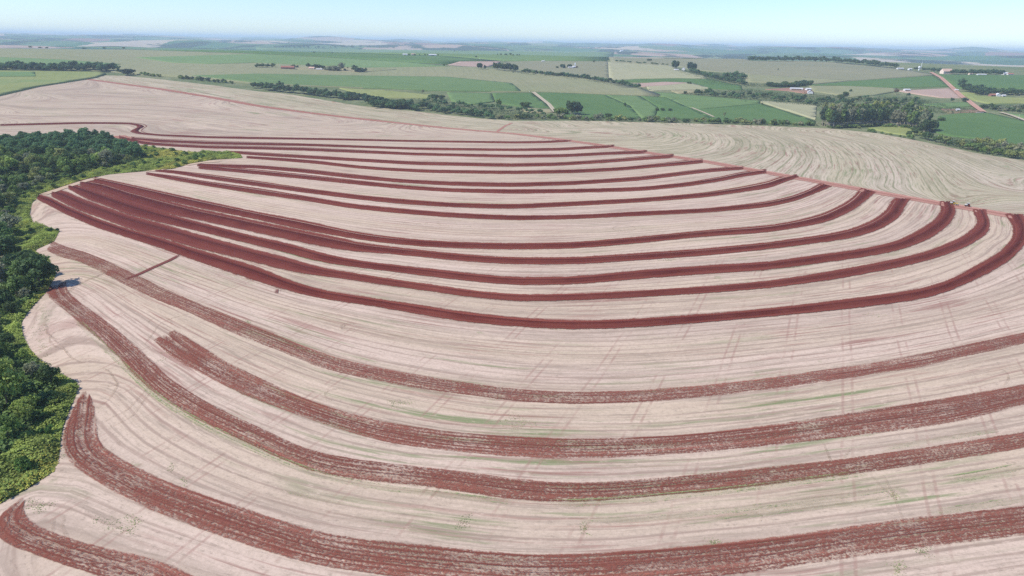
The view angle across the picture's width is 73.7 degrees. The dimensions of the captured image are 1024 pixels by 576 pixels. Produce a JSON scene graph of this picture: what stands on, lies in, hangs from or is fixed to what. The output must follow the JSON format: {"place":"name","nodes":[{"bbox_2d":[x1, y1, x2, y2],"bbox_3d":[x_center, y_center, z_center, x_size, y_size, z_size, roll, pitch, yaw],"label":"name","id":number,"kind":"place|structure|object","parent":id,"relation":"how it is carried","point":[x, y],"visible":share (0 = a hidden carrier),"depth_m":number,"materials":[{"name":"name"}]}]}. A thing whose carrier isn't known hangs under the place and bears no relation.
{"place":"outdoors","nodes":[
{"label":"outdoors","id":0,"kind":"place"},
{"bbox_2d":[0,72,34,76],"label":"crop field","id":1,"kind":"structure","parent":0,"point":[8,74],"depth_m":1309.97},
{"bbox_2d":[0,70,105,95],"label":"crop field","id":2,"kind":"structure","parent":0,"point":[11,85],"depth_m":1266.69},
{"bbox_2d":[0,57,118,64],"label":"crop field","id":3,"kind":"structure","parent":0,"point":[25,60],"depth_m":1617.70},
{"bbox_2d":[39,178,97,194],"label":"sandy margin","id":4,"kind":"object","parent":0,"point":[61,188],"visible":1,"depth_m":510.46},
{"bbox_2d":[0,135,234,501],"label":"ground","id":5,"kind":"structure","parent":0,"point":[25,428],"depth_m":192.97,"materials":[{"name":"plant"}]},
{"bbox_2d":[14,455,32,471],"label":"shrub","id":6,"kind":"object","parent":5,"relation":"on","point":[24,462],"visible":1,"depth_m":166.63,"materials":[{"name":"green plant"}]},
{"bbox_2d":[37,424,52,433],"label":"shrub","id":7,"kind":"object","parent":5,"relation":"on","point":[46,430],"visible":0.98,"depth_m":181.75,"materials":[{"name":"green plant"}]},
{"bbox_2d":[0,144,241,502],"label":"light thicket","id":8,"kind":"object","parent":5,"relation":"on","point":[25,204],"visible":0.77,"depth_m":246.74,"materials":[{"name":"green plant"}]},
{"bbox_2d":[124,255,178,279],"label":"farm track","id":9,"kind":"structure","parent":0,"point":[155,266],"depth_m":313.06,"materials":[{"name":"red soil"}]},
{"bbox_2d":[64,46,494,64],"bbox_3d":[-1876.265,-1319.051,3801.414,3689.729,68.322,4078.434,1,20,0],"label":"crop field","id":10,"kind":"structure","parent":0,"point":[445,60],"depth_m":2248.85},
{"bbox_2d":[136,54,443,67],"bbox_3d":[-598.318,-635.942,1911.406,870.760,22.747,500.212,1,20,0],"label":"crop field","id":11,"kind":"structure","parent":0,"point":[255,58],"depth_m":1881.81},
{"bbox_2d":[0,48,659,96],"bbox_3d":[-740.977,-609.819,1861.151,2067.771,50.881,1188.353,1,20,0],"label":"crop field","id":12,"kind":"structure","parent":0,"point":[525,82],"depth_m":1601.21,"materials":[{"name":"plant"}]},
{"bbox_2d":[295,67,396,72],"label":"crop field","id":13,"kind":"structure","parent":0,"point":[347,69],"depth_m":1664.29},
{"bbox_2d":[192,74,520,91],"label":"crop field","id":14,"kind":"structure","parent":0,"point":[431,83],"depth_m":1417.10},
{"bbox_2d":[339,88,431,98],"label":"crop field","id":15,"kind":"structure","parent":0,"point":[391,94],"depth_m":1272.23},
{"bbox_2d":[256,47,613,60],"bbox_3d":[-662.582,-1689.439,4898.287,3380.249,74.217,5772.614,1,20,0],"label":"crop field","id":16,"kind":"structure","parent":0,"point":[551,56],"depth_m":5059.88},
{"bbox_2d":[447,92,494,103],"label":"crop field","id":17,"kind":"structure","parent":0,"point":[472,98],"depth_m":1238.91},
{"bbox_2d":[449,61,500,66],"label":"crop field","id":18,"kind":"structure","parent":0,"point":[474,63],"depth_m":1927.99,"materials":[{"name":"pink soil"}]},
{"bbox_2d":[0,80,1023,575],"bbox_3d":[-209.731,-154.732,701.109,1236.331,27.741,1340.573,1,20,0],"label":"stubble field","id":19,"kind":"structure","parent":0,"point":[150,434],"depth_m":218.13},
{"bbox_2d":[0,500,191,575],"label":"ploughed strip","id":20,"kind":"object","parent":19,"relation":"on","point":[5,533],"visible":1,"depth_m":141.56,"materials":[{"name":"red soil"}]},
{"bbox_2d":[0,122,571,142],"bbox_3d":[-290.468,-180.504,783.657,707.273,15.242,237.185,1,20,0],"label":"ploughed strip","id":21,"kind":"object","parent":19,"relation":"on","point":[138,128],"visible":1,"depth_m":738.26,"materials":[{"name":"red soil"}]},
{"bbox_2d":[131,136,613,150],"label":"ploughed strip","id":22,"kind":"object","parent":19,"relation":"on","point":[358,146],"visible":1,"depth_m":647.51,"materials":[{"name":"red soil"}]},
{"bbox_2d":[119,136,646,157],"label":"ploughed strip","id":23,"kind":"object","parent":19,"relation":"on","point":[382,152],"visible":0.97,"depth_m":610.53,"materials":[{"name":"red soil"}]},
{"bbox_2d":[228,151,673,166],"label":"ploughed strip","id":24,"kind":"object","parent":19,"relation":"on","point":[465,163],"visible":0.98,"depth_m":556.31,"materials":[{"name":"red soil"}]},
{"bbox_2d":[198,163,743,186],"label":"ploughed strip","id":25,"kind":"object","parent":19,"relation":"on","point":[520,184],"visible":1,"depth_m":488.82,"materials":[{"name":"red soil"}]},
{"bbox_2d":[246,156,702,173],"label":"ploughed strip","id":26,"kind":"object","parent":19,"relation":"on","point":[685,162],"visible":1,"depth_m":523.57,"materials":[{"name":"red soil"}]},
{"bbox_2d":[156,170,798,208],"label":"ploughed strip","id":27,"kind":"object","parent":19,"relation":"on","point":[510,206],"visible":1,"depth_m":437.20,"materials":[{"name":"red soil"}]},
{"bbox_2d":[198,165,766,193],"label":"ploughed strip","id":28,"kind":"object","parent":19,"relation":"on","point":[476,190],"visible":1,"depth_m":468.54,"materials":[{"name":"red soil"}]},
{"bbox_2d":[93,177,874,248],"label":"ploughed strip","id":29,"kind":"object","parent":19,"relation":"on","point":[861,198],"visible":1,"depth_m":367.62,"materials":[{"name":"red soil"}]},
{"bbox_2d":[22,132,945,574],"bbox_3d":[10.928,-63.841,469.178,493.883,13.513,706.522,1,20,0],"label":"weed tufts","id":30,"kind":"object","parent":19,"relation":"on","point":[462,516],"visible":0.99,"depth_m":153.67,"materials":[{"name":"green plant"}]},
{"bbox_2d":[146,173,830,219],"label":"ploughed strip","id":31,"kind":"object","parent":19,"relation":"on","point":[490,216],"visible":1,"depth_m":409.81,"materials":[{"name":"red soil"}]},
{"bbox_2d":[80,180,909,263],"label":"ploughed strip","id":32,"kind":"object","parent":19,"relation":"on","point":[894,212],"visible":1,"depth_m":351.20,"materials":[{"name":"red soil"}]},
{"bbox_2d":[68,183,955,284],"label":"ploughed strip","id":33,"kind":"object","parent":19,"relation":"on","point":[942,220],"visible":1,"depth_m":324.11,"materials":[{"name":"red soil"}]},
{"bbox_2d":[51,189,989,300],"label":"ploughed strip","id":34,"kind":"object","parent":19,"relation":"on","point":[979,230],"visible":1,"depth_m":314.28,"materials":[{"name":"red soil"}]},
{"bbox_2d":[37,195,1023,328],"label":"ploughed strip","id":35,"kind":"object","parent":19,"relation":"on","point":[1012,248],"visible":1,"depth_m":278.17,"materials":[{"name":"red soil"}]},
{"bbox_2d":[45,282,1023,501],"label":"ploughed strip","id":36,"kind":"object","parent":19,"relation":"on","point":[470,488],"visible":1,"depth_m":171.35,"materials":[{"name":"red soil"}]},
{"bbox_2d":[83,322,505,501],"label":"weed line","id":37,"kind":"object","parent":36,"relation":"on","point":[230,434],"visible":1,"depth_m":187.06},
{"bbox_2d":[556,471,856,505],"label":"weed line","id":38,"kind":"object","parent":36,"relation":"on","point":[704,489],"visible":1,"depth_m":162.38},
{"bbox_2d":[48,241,1023,403],"bbox_3d":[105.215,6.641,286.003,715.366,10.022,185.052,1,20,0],"label":"ploughed strip","id":39,"kind":"object","parent":19,"relation":"on","point":[828,376],"visible":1,"depth_m":219.36,"materials":[{"name":"red soil"}]},
{"bbox_2d":[63,394,1023,575],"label":"ploughed strip","id":40,"kind":"object","parent":19,"relation":"on","point":[221,519],"visible":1,"depth_m":145.60,"materials":[{"name":"red soil"}]},
{"bbox_2d":[154,331,1023,457],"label":"ploughed strip","id":41,"kind":"object","parent":19,"relation":"on","point":[190,355],"visible":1,"depth_m":187.75,"materials":[{"name":"red soil"}]},
{"bbox_2d":[0,32,1023,502],"bbox_3d":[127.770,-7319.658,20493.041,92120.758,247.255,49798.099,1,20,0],"label":"terrain","id":42,"kind":"structure","parent":0,"point":[980,58],"depth_m":6154.74,"materials":[{"name":"plant"}]},
{"bbox_2d":[0,262,7,282],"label":"broadleaf tree","id":43,"kind":"object","parent":42,"relation":"on","point":[2,271],"visible":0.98,"depth_m":290.56,"materials":[{"name":"green plant"}]},
{"bbox_2d":[0,221,13,235],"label":"broadleaf tree","id":44,"kind":"object","parent":42,"relation":"on","point":[6,230],"visible":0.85,"depth_m":370.58,"materials":[{"name":"green plant"}]},
{"bbox_2d":[0,289,14,304],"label":"broadleaf tree","id":45,"kind":"object","parent":42,"relation":"on","point":[4,297],"visible":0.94,"depth_m":269.85,"materials":[{"name":"green plant"}]},
{"bbox_2d":[0,333,15,342],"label":"broadleaf tree","id":46,"kind":"object","parent":42,"relation":"on","point":[4,337],"visible":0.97,"depth_m":232.72,"materials":[{"name":"green plant"}]},
{"bbox_2d":[0,191,15,202],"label":"broadleaf tree","id":47,"kind":"object","parent":42,"relation":"on","point":[10,196],"visible":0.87,"depth_m":457.88,"materials":[{"name":"green plant"}]},
{"bbox_2d":[0,234,16,255],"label":"broadleaf tree","id":48,"kind":"object","parent":42,"relation":"on","point":[5,241],"visible":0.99,"depth_m":327.81,"materials":[{"name":"green plant"}]},
{"bbox_2d":[1,253,18,266],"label":"broadleaf tree","id":49,"kind":"object","parent":42,"relation":"on","point":[8,259],"visible":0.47,"depth_m":304.33,"materials":[{"name":"green plant"}]},
{"bbox_2d":[0,413,20,437],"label":"broadleaf tree","id":50,"kind":"object","parent":42,"relation":"on","point":[7,423],"visible":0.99,"depth_m":178.62,"materials":[{"name":"green plant"}]},
{"bbox_2d":[1,301,19,312],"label":"broadleaf tree","id":51,"kind":"object","parent":42,"relation":"on","point":[7,306],"visible":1,"depth_m":261.92,"materials":[{"name":"green plant"}]},
{"bbox_2d":[0,212,21,233],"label":"broadleaf tree","id":52,"kind":"object","parent":42,"relation":"on","point":[9,220],"visible":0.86,"depth_m":388.36,"materials":[{"name":"green plant"}]},
{"bbox_2d":[4,156,18,170],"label":"broadleaf tree","id":53,"kind":"object","parent":42,"relation":"on","point":[10,161],"visible":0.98,"depth_m":544.14,"materials":[{"name":"green plant"}]},
{"bbox_2d":[0,356,22,368],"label":"broadleaf tree","id":54,"kind":"object","parent":42,"relation":"on","point":[16,363],"visible":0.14,"depth_m":211.38,"materials":[{"name":"green plant"}]},
{"bbox_2d":[7,184,19,196],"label":"broadleaf tree","id":55,"kind":"object","parent":42,"relation":"on","point":[14,188],"visible":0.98,"depth_m":476.49,"materials":[{"name":"green plant"}]},
{"bbox_2d":[0,356,27,402],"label":"broadleaf tree","id":56,"kind":"object","parent":42,"relation":"on","point":[11,379],"visible":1,"depth_m":192.49,"materials":[{"name":"green plant"}]},
{"bbox_2d":[7,175,21,184],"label":"broadleaf tree","id":57,"kind":"object","parent":42,"relation":"on","point":[13,180],"visible":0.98,"depth_m":500.19,"materials":[{"name":"green plant"}]},
{"bbox_2d":[0,275,30,295],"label":"broadleaf tree","id":58,"kind":"object","parent":42,"relation":"on","point":[12,283],"visible":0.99,"depth_m":281.83,"materials":[{"name":"green plant"}]},
{"bbox_2d":[3,259,32,278],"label":"broadleaf tree","id":59,"kind":"object","parent":42,"relation":"on","point":[11,270],"visible":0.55,"depth_m":290.81,"materials":[{"name":"green plant"}]},
{"bbox_2d":[8,396,35,422],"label":"broadleaf tree","id":60,"kind":"object","parent":42,"relation":"on","point":[22,406],"visible":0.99,"depth_m":185.44,"materials":[{"name":"green plant"}]},
{"bbox_2d":[14,348,30,360],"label":"broadleaf tree","id":61,"kind":"object","parent":42,"relation":"on","point":[23,352],"visible":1,"depth_m":221.40,"materials":[{"name":"green plant"}]},
{"bbox_2d":[17,287,30,297],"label":"broadleaf tree","id":62,"kind":"object","parent":42,"relation":"on","point":[22,292],"visible":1,"depth_m":278.35,"materials":[{"name":"green plant"}]},
{"bbox_2d":[22,361,42,374],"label":"broadleaf tree","id":63,"kind":"object","parent":42,"relation":"on","point":[32,367],"visible":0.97,"depth_m":211.18,"materials":[{"name":"green plant"}]},
{"bbox_2d":[24,153,42,164],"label":"broadleaf tree","id":64,"kind":"object","parent":42,"relation":"on","point":[32,158],"visible":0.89,"depth_m":557.69,"materials":[{"name":"green plant"}]},
{"bbox_2d":[27,394,40,404],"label":"broadleaf tree","id":65,"kind":"object","parent":42,"relation":"on","point":[35,397],"visible":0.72,"depth_m":193.42,"materials":[{"name":"green plant"}]},
{"bbox_2d":[28,145,43,152],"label":"broadleaf tree","id":66,"kind":"object","parent":42,"relation":"on","point":[38,148],"visible":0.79,"depth_m":600.77,"materials":[{"name":"green plant"}]},
{"bbox_2d":[30,281,42,290],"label":"broadleaf tree","id":67,"kind":"object","parent":42,"relation":"on","point":[36,285],"visible":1,"depth_m":287.46,"materials":[{"name":"green plant"}]},
{"bbox_2d":[14,253,59,281],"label":"broadleaf tree","id":68,"kind":"object","parent":42,"relation":"on","point":[38,263],"visible":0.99,"depth_m":289.99,"materials":[{"name":"green plant"}]},
{"bbox_2d":[39,168,53,178],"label":"broadleaf tree","id":69,"kind":"object","parent":42,"relation":"on","point":[43,171],"visible":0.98,"depth_m":530.30,"materials":[{"name":"green plant"}]},
{"bbox_2d":[36,362,61,382],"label":"broadleaf tree","id":70,"kind":"object","parent":42,"relation":"on","point":[44,372],"visible":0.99,"depth_m":205.76,"materials":[{"name":"green plant"}]},
{"bbox_2d":[45,145,55,155],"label":"broadleaf tree","id":71,"kind":"object","parent":42,"relation":"on","point":[50,149],"visible":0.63,"depth_m":596.03,"materials":[{"name":"green plant"}]},
{"bbox_2d":[46,155,57,166],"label":"broadleaf tree","id":72,"kind":"object","parent":42,"relation":"on","point":[51,161],"visible":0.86,"depth_m":559.05,"materials":[{"name":"green plant"}]},
{"bbox_2d":[53,148,67,156],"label":"broadleaf tree","id":73,"kind":"object","parent":42,"relation":"on","point":[58,151],"visible":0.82,"depth_m":589.49,"materials":[{"name":"green plant"}]},
{"bbox_2d":[55,156,75,168],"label":"broadleaf tree","id":74,"kind":"object","parent":42,"relation":"on","point":[62,161],"visible":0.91,"depth_m":547.92,"materials":[{"name":"green plant"}]},
{"bbox_2d":[0,145,145,452],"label":"wood undergrowth","id":75,"kind":"object","parent":42,"relation":"on","point":[36,384],"visible":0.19,"depth_m":214.44,"materials":[{"name":"green plant"}]},
{"bbox_2d":[72,147,86,156],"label":"broadleaf tree","id":76,"kind":"object","parent":42,"relation":"on","point":[82,151],"visible":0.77,"depth_m":593.02,"materials":[{"name":"green plant"}]},
{"bbox_2d":[79,153,95,163],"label":"broadleaf tree","id":77,"kind":"object","parent":42,"relation":"on","point":[85,159],"visible":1,"depth_m":566.62,"materials":[{"name":"green plant"}]},
{"bbox_2d":[98,148,112,161],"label":"broadleaf tree","id":78,"kind":"object","parent":42,"relation":"on","point":[106,154],"visible":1,"depth_m":578.42,"materials":[{"name":"green plant"}]},
{"bbox_2d":[119,69,135,73],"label":"broadleaf tree","id":79,"kind":"object","parent":42,"relation":"on","point":[127,71],"visible":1,"depth_m":1422.77,"materials":[{"name":"green plant"}]},
{"bbox_2d":[0,45,1023,155],"bbox_3d":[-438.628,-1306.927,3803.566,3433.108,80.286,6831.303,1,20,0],"label":"distant trees","id":80,"kind":"object","parent":42,"relation":"on","point":[79,139],"visible":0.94,"depth_m":1225.04,"materials":[{"name":"green plant"}]},
{"bbox_2d":[1,68,1023,157],"bbox_3d":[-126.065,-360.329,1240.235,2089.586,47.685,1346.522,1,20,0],"label":"stream scrub","id":81,"kind":"object","parent":42,"relation":"on","point":[801,100],"visible":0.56,"depth_m":1198.53,"materials":[{"name":"green plant"}]},
{"bbox_2d":[655,92,759,102],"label":"crop field","id":82,"kind":"structure","parent":42,"relation":"on","point":[673,95],"depth_m":1288.11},
{"bbox_2d":[666,97,759,108],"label":"crop field","id":83,"kind":"structure","parent":42,"relation":"on","point":[699,103],"depth_m":1209.84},
{"bbox_2d":[830,109,839,125],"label":"eucalyptus tree","id":84,"kind":"object","parent":42,"relation":"on","point":[835,115],"visible":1,"depth_m":948.72,"materials":[{"name":"green plant"}]},
{"bbox_2d":[838,109,846,127],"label":"eucalyptus tree","id":85,"kind":"object","parent":42,"relation":"on","point":[842,115],"visible":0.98,"depth_m":952.02,"materials":[{"name":"green plant"}]},
{"bbox_2d":[0,0,1023,49],"label":"sky","id":86,"kind":"structure","parent":0,"point":[893,24],"materials":[{"name":"blue"}]},
{"bbox_2d":[492,93,549,107],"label":"crop field","id":87,"kind":"structure","parent":0,"point":[513,99],"depth_m":1223.52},
{"bbox_2d":[522,107,554,112],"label":"crop field","id":88,"kind":"structure","parent":0,"point":[546,110],"depth_m":1106.94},
{"bbox_2d":[532,92,553,111],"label":"farm track","id":89,"kind":"structure","parent":0,"point":[545,101],"depth_m":1205.77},
{"bbox_2d":[86,79,1013,218],"bbox_3d":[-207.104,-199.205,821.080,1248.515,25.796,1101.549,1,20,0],"label":"dirt road","id":90,"kind":"structure","parent":0,"point":[958,206],"depth_m":583.76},
{"bbox_2d":[503,61,608,77],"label":"crop field","id":91,"kind":"structure","parent":0,"point":[596,68],"depth_m":1882.51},
{"bbox_2d":[93,76,1023,214],"bbox_3d":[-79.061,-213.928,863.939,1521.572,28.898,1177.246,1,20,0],"label":"stubble field","id":92,"kind":"structure","parent":0,"point":[896,165],"depth_m":703.00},
{"bbox_2d":[536,92,639,118],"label":"crop field","id":93,"kind":"structure","parent":0,"point":[592,104],"depth_m":1185.00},
{"bbox_2d":[607,95,657,118],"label":"crop field","id":94,"kind":"structure","parent":0,"point":[642,107],"depth_m":1188.96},
{"bbox_2d":[608,62,707,80],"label":"crop field","id":95,"kind":"structure","parent":0,"point":[623,71],"depth_m":1719.18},
{"bbox_2d":[634,82,686,86],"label":"crop field","id":96,"kind":"structure","parent":0,"point":[655,84],"depth_m":1492.72,"materials":[{"name":"pink soil"}]},
{"bbox_2d":[641,96,710,119],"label":"crop field","id":97,"kind":"structure","parent":0,"point":[680,111],"depth_m":1124.55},
{"bbox_2d":[646,83,707,90],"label":"crop field","id":98,"kind":"structure","parent":0,"point":[687,86],"depth_m":1430.64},
{"bbox_2d":[618,78,741,89],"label":"crop field","id":99,"kind":"structure","parent":0,"point":[718,85],"depth_m":1519.75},
{"bbox_2d":[671,90,704,93],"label":"crop field","id":100,"kind":"structure","parent":0,"point":[681,91],"depth_m":1373.30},
{"bbox_2d":[691,104,815,125],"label":"crop field","id":101,"kind":"structure","parent":0,"point":[758,111],"depth_m":1095.39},
{"bbox_2d":[610,58,933,84],"bbox_3d":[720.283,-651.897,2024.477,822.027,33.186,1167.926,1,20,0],"label":"crop field","id":102,"kind":"structure","parent":0,"point":[831,70],"depth_m":1905.24,"materials":[{"name":"plant"}]},
{"bbox_2d":[759,100,816,119],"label":"crop field","id":103,"kind":"structure","parent":0,"point":[807,110],"depth_m":1159.76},
{"bbox_2d":[765,88,813,93],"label":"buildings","id":104,"kind":"structure","parent":0,"point":[804,91],"depth_m":1373.15,"materials":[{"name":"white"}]},
{"bbox_2d":[747,74,850,83],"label":"crop field","id":105,"kind":"structure","parent":0,"point":[765,78],"depth_m":1588.46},
{"bbox_2d":[809,86,896,96],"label":"crop field","id":106,"kind":"structure","parent":0,"point":[856,91],"depth_m":1371.91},
{"bbox_2d":[812,76,948,87],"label":"crop field","id":107,"kind":"structure","parent":0,"point":[920,82],"depth_m":1497.22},
{"bbox_2d":[869,125,916,135],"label":"crop field","id":108,"kind":"structure","parent":0,"point":[898,130],"depth_m":941.74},
{"bbox_2d":[899,88,960,97],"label":"crop field","id":109,"kind":"structure","parent":0,"point":[944,93],"depth_m":1330.63,"materials":[{"name":"pink soil"}]},
{"bbox_2d":[922,102,972,107],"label":"crop field","id":110,"kind":"structure","parent":0,"point":[958,104],"depth_m":1177.61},
{"bbox_2d":[930,72,985,111],"bbox_3d":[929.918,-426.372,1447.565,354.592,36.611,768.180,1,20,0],"label":"dirt road","id":111,"kind":"structure","parent":0,"point":[958,93],"depth_m":1321.29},
{"bbox_2d":[941,109,979,113],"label":"crop field","id":112,"kind":"structure","parent":0,"point":[962,111],"depth_m":1105.80,"materials":[{"name":"plant"}]},
{"bbox_2d":[933,113,1023,150],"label":"crop field","id":113,"kind":"structure","parent":0,"point":[995,127],"depth_m":960.15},
{"bbox_2d":[938,74,1023,88],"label":"crop field","id":114,"kind":"structure","parent":0,"point":[1006,81],"depth_m":1534.60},
{"bbox_2d":[960,92,1023,103],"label":"crop field","id":115,"kind":"structure","parent":0,"point":[973,96],"depth_m":1232.23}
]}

